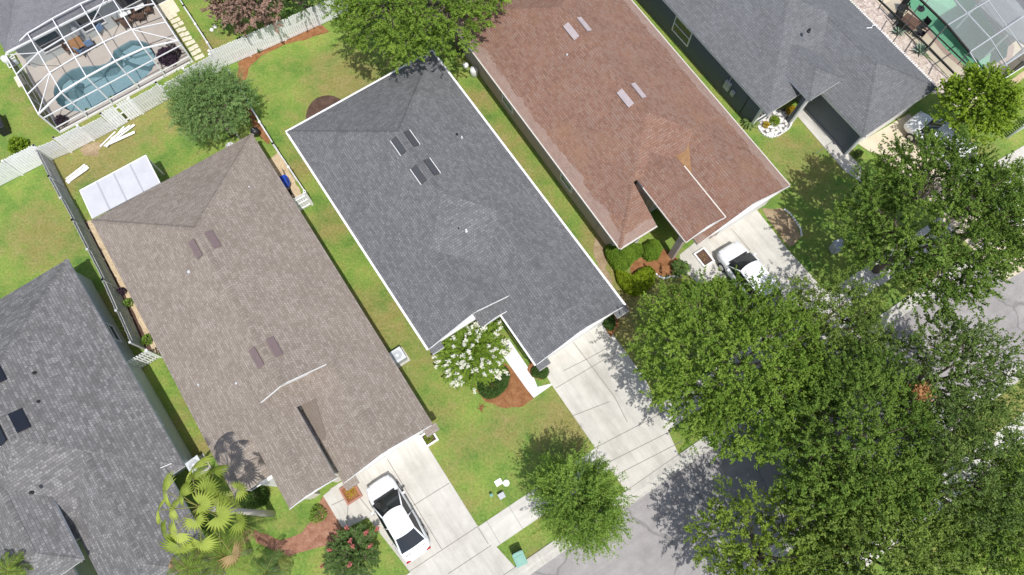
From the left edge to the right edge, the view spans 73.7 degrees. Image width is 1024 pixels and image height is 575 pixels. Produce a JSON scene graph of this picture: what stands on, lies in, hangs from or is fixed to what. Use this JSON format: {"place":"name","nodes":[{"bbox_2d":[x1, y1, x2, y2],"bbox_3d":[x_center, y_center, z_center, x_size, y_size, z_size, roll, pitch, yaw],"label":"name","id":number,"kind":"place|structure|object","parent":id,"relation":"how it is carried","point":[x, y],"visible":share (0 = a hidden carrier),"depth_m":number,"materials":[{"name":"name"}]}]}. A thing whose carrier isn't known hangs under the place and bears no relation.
{"place":"outdoors","nodes":[
{"label":"outdoors","id":0,"kind":"place"},
{"bbox_2d":[330,435,520,574],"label":"driveway","id":1,"kind":"structure","parent":0,"point":[443,511],"depth_m":38.84,"materials":[{"name":"concrete"}]},
{"bbox_2d":[366,475,430,563],"bbox_3d":[-6.386,12.860,38.121,2.180,1.490,4.814,-32,75,-10],"label":"parked car","id":2,"kind":"object","parent":1,"relation":"on","point":[405,530],"visible":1,"depth_m":37.55,"materials":[{"name":"white paint"}]},
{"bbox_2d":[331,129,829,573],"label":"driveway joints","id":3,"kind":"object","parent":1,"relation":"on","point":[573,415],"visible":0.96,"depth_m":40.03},
{"bbox_2d":[0,0,1023,574],"bbox_3d":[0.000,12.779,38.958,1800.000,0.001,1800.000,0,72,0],"label":"lawn","id":4,"kind":"structure","parent":0,"point":[474,450],"depth_m":44.34,"materials":[{"name":"green plant"}]},
{"bbox_2d":[0,114,11,136],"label":"trampoline","id":5,"kind":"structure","parent":4,"relation":"on","point":[5,129],"depth_m":46.25,"materials":[{"name":"black metal"}]},
{"bbox_2d":[0,551,33,574],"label":"feather palm","id":6,"kind":"object","parent":4,"relation":"on","point":[10,569],"visible":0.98,"depth_m":33.78,"materials":[{"name":"green plant"}]},
{"bbox_2d":[7,136,28,154],"bbox_3d":[-33.255,-9.551,45.741,1.337,1.074,1.683,0,72,0],"label":"leafy shrub","id":7,"kind":"object","parent":4,"relation":"on","point":[14,141],"visible":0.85,"depth_m":45.61,"materials":[{"name":"green plant"}]},
{"bbox_2d":[54,114,69,126],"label":"leafy shrub","id":8,"kind":"object","parent":4,"relation":"on","point":[59,118],"visible":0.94,"depth_m":46.37,"materials":[{"name":"purple plant"}]},
{"bbox_2d":[0,0,166,67],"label":"shingled house","id":9,"kind":"structure","parent":4,"relation":"on","point":[19,19],"depth_m":46.30,"materials":[{"name":"white"}]},
{"bbox_2d":[33,30,67,53],"bbox_3d":[-31.937,-17.019,47.206,1.680,1.380,0.100,-34,75,-10],"label":"window","id":10,"kind":"structure","parent":9,"relation":"in","point":[46,40],"depth_m":47.15,"materials":[{"name":"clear glass"}]},
{"bbox_2d":[74,9,106,32],"bbox_3d":[-29.488,-18.645,47.739,1.680,1.380,0.100,-34,75,-10],"label":"window","id":11,"kind":"structure","parent":9,"relation":"in","point":[84,20],"depth_m":47.69,"materials":[{"name":"clear glass"}]},
{"bbox_2d":[114,0,166,17],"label":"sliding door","id":12,"kind":"structure","parent":9,"relation":"in","point":[123,4],"depth_m":48.74,"materials":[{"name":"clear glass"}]},
{"bbox_2d":[34,148,146,349],"bbox_3d":[-26.558,-2.599,43.010,0.302,1.885,15.364,-32,75,-10],"label":"side fence","id":13,"kind":"object","parent":4,"relation":"on","point":[107,279],"visible":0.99,"depth_m":42.77,"materials":[{"name":"wood"}]},
{"bbox_2d":[80,142,103,155],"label":"bare soil","id":14,"kind":"structure","parent":4,"relation":"on","point":[91,149],"depth_m":46.20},
{"bbox_2d":[15,7,192,133],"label":"pool deck","id":15,"kind":"structure","parent":4,"relation":"on","point":[99,55],"depth_m":48.37,"materials":[{"name":"concrete"}]},
{"bbox_2d":[67,36,87,56],"bbox_3d":[-30.814,-17.299,48.379,0.850,0.745,1.700,-37,76,-11],"label":"patio table","id":16,"kind":"object","parent":15,"relation":"on","point":[77,42],"visible":0.53,"depth_m":47.96,"materials":[{"name":"brown wood"}]},
{"bbox_2d":[5,0,193,132],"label":"pool cage","id":17,"kind":"object","parent":15,"relation":"on","point":[34,96],"visible":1,"depth_m":45.77,"materials":[{"name":"white metal"}]},
{"bbox_2d":[53,40,154,110],"bbox_3d":[-28.511,-14.628,48.579,7.338,1.300,3.762,-32,75,-10],"label":"pool basin","id":18,"kind":"object","parent":15,"relation":"in","point":[108,74],"visible":0.39,"depth_m":49.06,"materials":[{"name":"paint"}]},
{"bbox_2d":[62,45,154,99],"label":"pool steps","id":19,"kind":"structure","parent":18,"relation":"on","point":[139,58],"depth_m":49.08,"materials":[{"name":"paint"}]},
{"bbox_2d":[156,47,178,66],"bbox_3d":[-24.261,-16.305,47.831,1.476,1.376,1.441,0,72,0],"label":"leafy shrub","id":20,"kind":"object","parent":15,"relation":"on","point":[165,59],"visible":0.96,"depth_m":47.73,"materials":[{"name":"purple plant"}]},
{"bbox_2d":[0,53,220,185],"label":"picket fence","id":21,"kind":"object","parent":4,"relation":"on","point":[25,162],"visible":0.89,"depth_m":45.50,"materials":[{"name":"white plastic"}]},
{"bbox_2d":[0,259,225,574],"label":"shingled house","id":22,"kind":"structure","parent":4,"relation":"on","point":[94,450],"depth_m":36.25,"materials":[{"name":"grey"}]},
{"bbox_2d":[104,322,122,342],"bbox_3d":[-23.878,2.651,40.701,0.100,1.280,1.280,-35,75,-11],"label":"window","id":23,"kind":"structure","parent":22,"relation":"in","point":[111,328],"depth_m":40.92,"materials":[{"name":"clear glass"}]},
{"bbox_2d":[84,220,152,354],"bbox_3d":[-24.933,-0.109,43.176,0.464,0.001,10.908,-32,75,-10],"label":"soil strip","id":24,"kind":"object","parent":4,"relation":"on","point":[137,324],"visible":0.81,"depth_m":42.67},
{"bbox_2d":[79,155,163,218],"bbox_3d":[-24.428,-5.939,43.682,4.499,2.690,2.466,-31,75,-10],"label":"patio awning","id":25,"kind":"object","parent":4,"relation":"on","point":[125,183],"visible":1,"depth_m":42.50,"materials":[{"name":"white metal"}]},
{"bbox_2d":[85,220,159,353],"bbox_3d":[-24.612,-0.192,43.200,0.504,0.001,10.793,-33,75,-10],"label":"paver strip","id":26,"kind":"object","parent":4,"relation":"on","point":[92,228],"visible":0.62,"depth_m":43.38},
{"bbox_2d":[127,349,161,367],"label":"side gate","id":27,"kind":"structure","parent":4,"relation":"on","point":[150,353],"depth_m":40.73,"materials":[{"name":"white plastic"}]},
{"bbox_2d":[157,0,179,17],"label":"paving slab","id":28,"kind":"structure","parent":4,"relation":"on","point":[167,8],"depth_m":49.73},
{"bbox_2d":[167,544,215,574],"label":"feather palm","id":29,"kind":"object","parent":4,"relation":"on","point":[179,568],"visible":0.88,"depth_m":33.90,"materials":[{"name":"green plant"}]},
{"bbox_2d":[185,453,211,476],"bbox_3d":[-18.141,10.236,39.326,1.000,0.885,1.000,-35,75,-11],"label":"air conditioner","id":30,"kind":"object","parent":4,"relation":"on","point":[191,463],"visible":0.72,"depth_m":39.05,"materials":[{"name":"metal"}]},
{"bbox_2d":[159,59,259,146],"bbox_3d":[-18.996,-11.706,43.863,5.950,6.041,6.147,0,72,0],"label":"yard tree","id":31,"kind":"object","parent":4,"relation":"on","point":[193,98],"visible":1,"depth_m":42.48,"materials":[{"name":"green plant"}]},
{"bbox_2d":[156,455,275,569],"bbox_3d":[-14.300,11.175,34.664,4.555,9.188,4.657,15,72,5],"label":"fan palm","id":32,"kind":"object","parent":4,"relation":"on","point":[223,508],"visible":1,"depth_m":31.01,"materials":[{"name":"green plant"}]},
{"bbox_2d":[180,518,265,574],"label":"feather palm","id":33,"kind":"object","parent":4,"relation":"on","point":[244,552],"visible":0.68,"depth_m":34.52,"materials":[{"name":"green plant"}]},
{"bbox_2d":[200,0,283,37],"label":"brown tree","id":34,"kind":"object","parent":4,"relation":"on","point":[261,7],"visible":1,"depth_m":45.37,"materials":[{"name":"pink plant"}]},
{"bbox_2d":[238,485,269,508],"bbox_3d":[-14.741,11.790,38.787,1.846,0.976,1.676,0,72,0],"label":"leafy shrub","id":35,"kind":"object","parent":4,"relation":"on","point":[262,490],"visible":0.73,"depth_m":38.65,"materials":[{"name":"green plant"}]},
{"bbox_2d":[91,133,439,509],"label":"shingled house","id":36,"kind":"structure","parent":4,"relation":"on","point":[289,378],"depth_m":38.27,"materials":[{"name":"beige"}]},
{"bbox_2d":[228,70,312,202],"bbox_3d":[-16.197,-10.097,45.496,0.237,1.835,11.001,-32,75,-10],"label":"side fence","id":37,"kind":"object","parent":4,"relation":"on","point":[278,152],"visible":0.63,"depth_m":44.60,"materials":[{"name":"white plastic"}]},
{"bbox_2d":[249,548,292,574],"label":"feather palm","id":38,"kind":"object","parent":4,"relation":"on","point":[270,570],"visible":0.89,"depth_m":36.36,"materials":[{"name":"green plant"}]},
{"bbox_2d":[207,0,347,66],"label":"picket fence","id":39,"kind":"object","parent":4,"relation":"on","point":[267,33],"visible":0.83,"depth_m":47.88,"materials":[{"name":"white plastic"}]},
{"bbox_2d":[238,22,328,143],"bbox_3d":[-17.059,-15.134,48.101,5.001,0.001,10.391,19,73,6],"label":"mulch bed","id":40,"kind":"object","parent":4,"relation":"on","point":[246,63],"visible":0.54,"depth_m":48.52,"materials":[{"name":"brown wood"}]},
{"bbox_2d":[269,153,301,198],"bbox_3d":[-15.090,-7.283,45.526,0.976,0.001,4.134,-30,74,-9],"label":"sand patch","id":41,"kind":"object","parent":4,"relation":"on","point":[277,162],"visible":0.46,"depth_m":45.68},
{"bbox_2d":[268,0,325,21],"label":"yard tree","id":42,"kind":"object","parent":4,"relation":"on","point":[303,3],"visible":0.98,"depth_m":46.43,"materials":[{"name":"green plant"}]},
{"bbox_2d":[254,497,340,555],"bbox_3d":[-12.018,13.967,38.553,4.618,0.001,2.792,-25,74,-8],"label":"mulch bed","id":43,"kind":"object","parent":4,"relation":"on","point":[312,535],"visible":0.8,"depth_m":38.51,"materials":[{"name":"soil"}]},
{"bbox_2d":[308,504,326,523],"bbox_3d":[-11.052,12.809,38.599,1.142,0.704,1.020,-35,75,-11],"label":"leafy shrub","id":44,"kind":"object","parent":43,"relation":"on","point":[316,511],"visible":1,"depth_m":38.60,"materials":[{"name":"green plant"}]},
{"bbox_2d":[293,191,312,210],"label":"side gate","id":45,"kind":"structure","parent":4,"relation":"on","point":[304,201],"depth_m":43.94,"materials":[{"name":"white plastic"}]},
{"bbox_2d":[306,95,340,118],"bbox_3d":[-12.690,-11.748,46.990,3.001,0.001,3.444,0,72,0],"label":"mulch bed","id":46,"kind":"object","parent":4,"relation":"on","point":[318,104],"visible":0.38,"depth_m":47.29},
{"bbox_2d":[323,483,367,526],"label":"walkway","id":47,"kind":"structure","parent":4,"relation":"on","point":[356,514],"depth_m":38.96,"materials":[{"name":"concrete"}]},
{"bbox_2d":[339,485,362,504],"bbox_3d":[-9.240,11.764,39.175,0.950,0.220,1.050,-32,75,-10],"label":"planter box","id":48,"kind":"object","parent":47,"relation":"on","point":[355,497],"visible":0.76,"depth_m":39.08,"materials":[{"name":"brick"}]},
{"bbox_2d":[320,522,380,574],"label":"flowering shrub","id":49,"kind":"object","parent":4,"relation":"on","point":[344,546],"visible":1,"depth_m":36.86,"materials":[{"name":"green plant"}]},
{"bbox_2d":[389,346,409,367],"bbox_3d":[-6.884,4.184,41.311,1.000,0.885,1.000,-33,75,-10],"label":"air conditioner","id":50,"kind":"object","parent":4,"relation":"on","point":[399,356],"visible":0.82,"depth_m":41.00,"materials":[{"name":"metal"}]},
{"bbox_2d":[317,0,511,72],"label":"oak tree","id":51,"kind":"object","parent":4,"relation":"on","point":[440,18],"visible":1,"depth_m":41.22,"materials":[{"name":"green plant"}]},
{"bbox_2d":[420,433,438,447],"bbox_3d":[-4.865,8.846,40.132,0.850,0.220,0.800,-32,75,-10],"label":"planter box","id":52,"kind":"object","parent":4,"relation":"on","point":[433,441],"visible":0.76,"depth_m":40.05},
{"bbox_2d":[285,50,627,370],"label":"shingled house","id":53,"kind":"structure","parent":4,"relation":"on","point":[453,220],"depth_m":40.45,"materials":[{"name":"grey"}]},
{"bbox_2d":[432,319,513,393],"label":"flowering tree","id":54,"kind":"object","parent":4,"relation":"on","point":[473,350],"visible":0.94,"depth_m":39.60,"materials":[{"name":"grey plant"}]},
{"bbox_2d":[477,362,532,407],"bbox_3d":[-0.746,5.944,41.185,2.574,0.001,3.677,-37,76,-11],"label":"mulch bed","id":55,"kind":"object","parent":4,"relation":"on","point":[515,393],"visible":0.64,"depth_m":41.01,"materials":[{"name":"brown wood"}]},
{"bbox_2d":[476,365,509,399],"bbox_3d":[-1.130,5.500,40.740,2.114,1.188,2.302,0,72,0],"label":"round shrub","id":56,"kind":"object","parent":55,"relation":"on","point":[497,391],"visible":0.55,"depth_m":40.59,"materials":[{"name":"green plant"}]},
{"bbox_2d":[512,549,527,567],"bbox_3d":[0.417,14.928,37.687,0.640,1.075,0.780,-24,73,-8],"label":"wheeled bin","id":57,"kind":"object","parent":4,"relation":"on","point":[519,558],"visible":1,"depth_m":37.18,"materials":[{"name":"green plastic"}]},
{"bbox_2d":[504,341,551,397],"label":"walkway","id":58,"kind":"structure","parent":4,"relation":"on","point":[516,363],"depth_m":41.42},
{"bbox_2d":[527,360,541,379],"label":"mulch bed","id":59,"kind":"object","parent":4,"relation":"on","point":[530,366],"visible":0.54,"depth_m":41.49,"materials":[{"name":"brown wood"}]},
{"bbox_2d":[531,366,548,379],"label":"round shrub","id":60,"kind":"object","parent":59,"relation":"on","point":[543,374],"visible":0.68,"depth_m":40.98,"materials":[{"name":"green plant"}]},
{"bbox_2d":[522,440,638,563],"bbox_3d":[3.601,11.299,36.274,6.220,6.122,6.159,0,72,0],"label":"street tree","id":61,"kind":"object","parent":4,"relation":"on","point":[601,519],"visible":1,"depth_m":34.98,"materials":[{"name":"green plant"}]},
{"bbox_2d":[593,237,630,319],"bbox_3d":[6.105,-0.619,43.341,1.016,0.001,5.781,-20,73,-6],"label":"mulch bed","id":62,"kind":"object","parent":4,"relation":"on","point":[599,256],"visible":0.62,"depth_m":43.70,"materials":[{"name":"soil"}]},
{"bbox_2d":[605,313,618,336],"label":"mulch bed","id":63,"kind":"object","parent":4,"relation":"on","point":[610,333],"visible":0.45,"depth_m":42.29,"materials":[{"name":"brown wood"}]},
{"bbox_2d":[602,315,615,330],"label":"round shrub","id":64,"kind":"object","parent":63,"relation":"on","point":[607,324],"visible":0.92,"depth_m":41.95,"materials":[{"name":"green plant"}]},
{"bbox_2d":[450,0,789,259],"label":"shingled house","id":65,"kind":"structure","parent":4,"relation":"on","point":[623,119],"depth_m":42.57,"materials":[{"name":"red"}]},
{"bbox_2d":[715,199,769,235],"bbox_3d":[14.879,-4.727,43.521,4.090,2.240,0.090,-32,75,-10],"label":"garage door","id":66,"kind":"structure","parent":65,"relation":"in","point":[764,203],"depth_m":44.11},
{"bbox_2d":[604,243,643,271],"bbox_3d":[7.132,-1.996,43.125,2.530,1.366,2.063,0,72,0],"label":"hedge","id":67,"kind":"object","parent":4,"relation":"on","point":[624,259],"visible":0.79,"depth_m":42.84,"materials":[{"name":"green plant"}]},
{"bbox_2d":[615,266,655,296],"bbox_3d":[7.870,-0.454,42.730,2.549,1.160,1.868,-8,72,-3],"label":"hedge","id":68,"kind":"object","parent":4,"relation":"on","point":[638,282],"visible":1,"depth_m":42.49,"materials":[{"name":"green plant"}]},
{"bbox_2d":[642,239,662,261],"bbox_3d":[8.903,-2.458,43.292,1.381,1.334,1.424,0,72,0],"label":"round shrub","id":69,"kind":"object","parent":4,"relation":"on","point":[652,249],"visible":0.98,"depth_m":43.00,"materials":[{"name":"green plant"}]},
{"bbox_2d":[630,249,677,275],"bbox_3d":[9.081,-1.486,43.622,3.224,0.001,1.849,-10,72,-3],"label":"mulch bed","id":70,"kind":"object","parent":4,"relation":"on","point":[662,266],"visible":0.46,"depth_m":43.62,"materials":[{"name":"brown wood"}]},
{"bbox_2d":[671,258,690,276],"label":"round shrub","id":71,"kind":"object","parent":70,"relation":"on","point":[679,267],"visible":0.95,"depth_m":42.98,"materials":[{"name":"green plant"}]},
{"bbox_2d":[619,263,848,469],"bbox_3d":[11.760,4.259,37.065,12.090,9.008,11.044,0,72,0],"label":"oak tree","id":72,"kind":"object","parent":4,"relation":"on","point":[712,390],"visible":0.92,"depth_m":34.80,"materials":[{"name":"green plant"}]},
{"bbox_2d":[504,224,1023,574],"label":"kerb","id":73,"kind":"structure","parent":4,"relation":"on","point":[547,553],"depth_m":39.58,"materials":[{"name":"concrete"}]},
{"bbox_2d":[757,108,791,136],"bbox_3d":[18.160,-11.307,46.844,2.875,0.001,1.847,-28,74,-9],"label":"rock bed","id":74,"kind":"object","parent":4,"relation":"on","point":[781,126],"visible":0.68,"depth_m":46.80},
{"bbox_2d":[683,471,868,574],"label":"oak tree","id":75,"kind":"object","parent":4,"relation":"on","point":[743,551],"visible":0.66,"depth_m":33.39,"materials":[{"name":"green plant"}]},
{"bbox_2d":[762,208,800,246],"bbox_3d":[17.723,-4.199,44.513,1.490,0.001,3.121,-27,74,-9],"label":"mulch bed","id":76,"kind":"object","parent":4,"relation":"on","point":[783,223],"visible":1,"depth_m":44.48,"materials":[{"name":"soil"}]},
{"bbox_2d":[638,0,937,155],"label":"shingled house","id":77,"kind":"structure","parent":4,"relation":"on","point":[848,75],"depth_m":44.48,"materials":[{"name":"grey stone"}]},
{"bbox_2d":[671,16,691,46],"bbox_3d":[11.811,-17.808,47.412,0.100,1.480,1.780,-33,75,-10],"label":"window","id":78,"kind":"structure","parent":77,"relation":"in","point":[681,31],"depth_m":47.45,"materials":[{"name":"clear glass"}]},
{"bbox_2d":[857,105,911,144],"bbox_3d":[25.070,-11.119,45.618,4.640,2.240,0.090,-33,75,-10],"label":"garage door","id":79,"kind":"structure","parent":77,"relation":"in","point":[905,110],"depth_m":46.15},
{"bbox_2d":[769,344,852,444],"bbox_3d":[15.729,6.208,37.549,5.107,6.874,5.351,0,72,0],"label":"oak tree","id":80,"kind":"object","parent":4,"relation":"on","point":[821,416],"visible":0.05,"depth_m":35.61,"materials":[{"name":"green plant"}]},
{"bbox_2d":[798,108,860,181],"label":"walkway","id":81,"kind":"structure","parent":4,"relation":"on","point":[847,162],"depth_m":46.30,"materials":[{"name":"concrete"}]},
{"bbox_2d":[763,258,903,378],"bbox_3d":[17.229,2.076,38.654,7.617,7.349,7.377,0,72,0],"label":"oak tree","id":82,"kind":"object","parent":4,"relation":"on","point":[834,289],"visible":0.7,"depth_m":36.89,"materials":[{"name":"green plant"}]},
{"bbox_2d":[828,238,844,254],"bbox_3d":[20.625,-2.543,43.389,0.640,0.970,0.720,-19,73,-6],"label":"wheeled bin","id":83,"kind":"object","parent":4,"relation":"on","point":[833,247],"visible":0.81,"depth_m":43.02,"materials":[{"name":"plastic"}]},
{"bbox_2d":[754,335,960,563],"bbox_3d":[17.308,8.477,35.269,10.715,9.792,9.463,-30,74,-9],"label":"oak tree","id":84,"kind":"object","parent":4,"relation":"on","point":[870,382],"visible":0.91,"depth_m":32.65,"materials":[{"name":"green plant"}]},
{"bbox_2d":[819,304,916,393],"bbox_3d":[19.209,3.731,38.397,5.228,6.805,5.273,0,72,0],"label":"oak tree","id":85,"kind":"object","parent":4,"relation":"on","point":[885,340],"visible":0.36,"depth_m":36.77,"materials":[{"name":"green plant"}]},
{"bbox_2d":[778,440,984,574],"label":"oak tree","id":86,"kind":"object","parent":4,"relation":"on","point":[923,557],"visible":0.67,"depth_m":31.61,"materials":[{"name":"green plant"}]},
{"bbox_2d":[743,360,1023,573],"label":"kerb","id":87,"kind":"structure","parent":4,"relation":"on","point":[774,550],"depth_m":38.36,"materials":[{"name":"concrete"}]},
{"bbox_2d":[852,0,971,106],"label":"pebble bed","id":88,"kind":"object","parent":4,"relation":"on","point":[882,19],"visible":0.45,"depth_m":48.94,"materials":[{"name":"gravel"}]},
{"bbox_2d":[820,120,1023,321],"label":"oak tree","id":89,"kind":"object","parent":4,"relation":"on","point":[984,230],"visible":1,"depth_m":36.48,"materials":[{"name":"green plant"}]},
{"bbox_2d":[875,304,1023,449],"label":"oak tree","id":90,"kind":"object","parent":4,"relation":"on","point":[953,355],"visible":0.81,"depth_m":34.85,"materials":[{"name":"green plant"}]},
{"bbox_2d":[876,0,1023,101],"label":"pool deck","id":91,"kind":"structure","parent":4,"relation":"on","point":[892,5],"depth_m":48.66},
{"bbox_2d":[897,13,920,33],"bbox_3d":[28.479,-18.937,49.032,1.200,0.525,1.000,44,77,13],"label":"patio table","id":92,"kind":"object","parent":91,"relation":"on","point":[914,22],"visible":0.81,"depth_m":48.78,"materials":[{"name":"wood"}]},
{"bbox_2d":[878,0,1023,77],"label":"pool cage","id":93,"kind":"object","parent":91,"relation":"on","point":[1019,66],"visible":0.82,"depth_m":46.13,"materials":[{"name":"white metal"}]},
{"bbox_2d":[900,0,1013,70],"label":"pool coping","id":94,"kind":"object","parent":91,"relation":"on","point":[945,51],"visible":0.5,"depth_m":48.76,"materials":[{"name":"concrete"}]},
{"bbox_2d":[908,0,1007,69],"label":"pool basin","id":95,"kind":"object","parent":91,"relation":"in","point":[970,33],"visible":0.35,"depth_m":50.51,"materials":[{"name":"liquid"}]},
{"bbox_2d":[955,0,1023,65],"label":"patio roof","id":96,"kind":"structure","parent":91,"relation":"on","point":[1010,12],"depth_m":46.78,"materials":[{"name":"grey metal"}]},
{"bbox_2d":[883,376,1023,574],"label":"oak tree","id":97,"kind":"object","parent":4,"relation":"on","point":[973,455],"visible":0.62,"depth_m":32.45,"materials":[{"name":"green plant"}]},
{"bbox_2d":[931,60,1023,146],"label":"round tree","id":98,"kind":"object","parent":4,"relation":"on","point":[999,94],"visible":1,"depth_m":42.12,"materials":[{"name":"green plant"}]},
{"bbox_2d":[946,426,1023,574],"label":"oak tree","id":99,"kind":"object","parent":4,"relation":"on","point":[1012,555],"visible":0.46,"depth_m":32.53,"materials":[{"name":"green plant"}]},
{"bbox_2d":[951,156,1023,253],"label":"oak tree","id":100,"kind":"object","parent":4,"relation":"on","point":[1007,221],"visible":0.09,"depth_m":38.62,"materials":[{"name":"green plant"}]},
{"bbox_2d":[547,324,682,499],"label":"driveway","id":101,"kind":"structure","parent":0,"point":[587,390],"depth_m":40.80,"materials":[{"name":"concrete"}]},
{"bbox_2d":[407,218,953,574],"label":"sidewalk","id":102,"kind":"structure","parent":0,"point":[504,525],"depth_m":39.22,"materials":[{"name":"white concrete"}]},
{"bbox_2d":[531,268,1023,574],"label":"road","id":103,"kind":"structure","parent":0,"point":[659,533],"depth_m":39.17,"materials":[{"name":"asphalt"}]},
{"bbox_2d":[680,210,896,382],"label":"driveway","id":104,"kind":"structure","parent":0,"point":[756,234],"depth_m":43.81,"materials":[{"name":"concrete"}]},
{"bbox_2d":[693,247,714,267],"bbox_3d":[12.263,-1.900,43.657,0.850,0.220,1.150,-32,75,-10],"label":"planter box","id":105,"kind":"object","parent":104,"relation":"on","point":[709,259],"visible":0.99,"depth_m":43.61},
{"bbox_2d":[717,241,783,310],"bbox_3d":[14.783,-0.729,42.462,2.240,1.710,4.756,-30,74,-9],"label":"parked car","id":106,"kind":"object","parent":104,"relation":"on","point":[739,255],"visible":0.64,"depth_m":42.20,"materials":[{"name":"white paint"}]},
{"bbox_2d":[840,412,1023,569],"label":"sidewalk","id":107,"kind":"structure","parent":0,"point":[975,461],"depth_m":39.58,"materials":[{"name":"white concrete"}]},
{"bbox_2d":[859,114,1023,279],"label":"driveway","id":108,"kind":"structure","parent":0,"point":[873,141],"depth_m":46.24,"materials":[{"name":"concrete"}]},
{"bbox_2d":[904,111,977,168],"bbox_3d":[28.523,-9.793,45.417,2.240,1.745,4.791,-38,76,-11],"label":"parked car","id":109,"kind":"object","parent":108,"relation":"on","point":[911,124],"visible":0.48,"depth_m":45.46,"materials":[{"name":"white paint"}]},
{"bbox_2d":[993,146,1023,176],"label":"driveway","id":110,"kind":"structure","parent":0,"point":[1017,153],"depth_m":46.01,"materials":[{"name":"concrete"}]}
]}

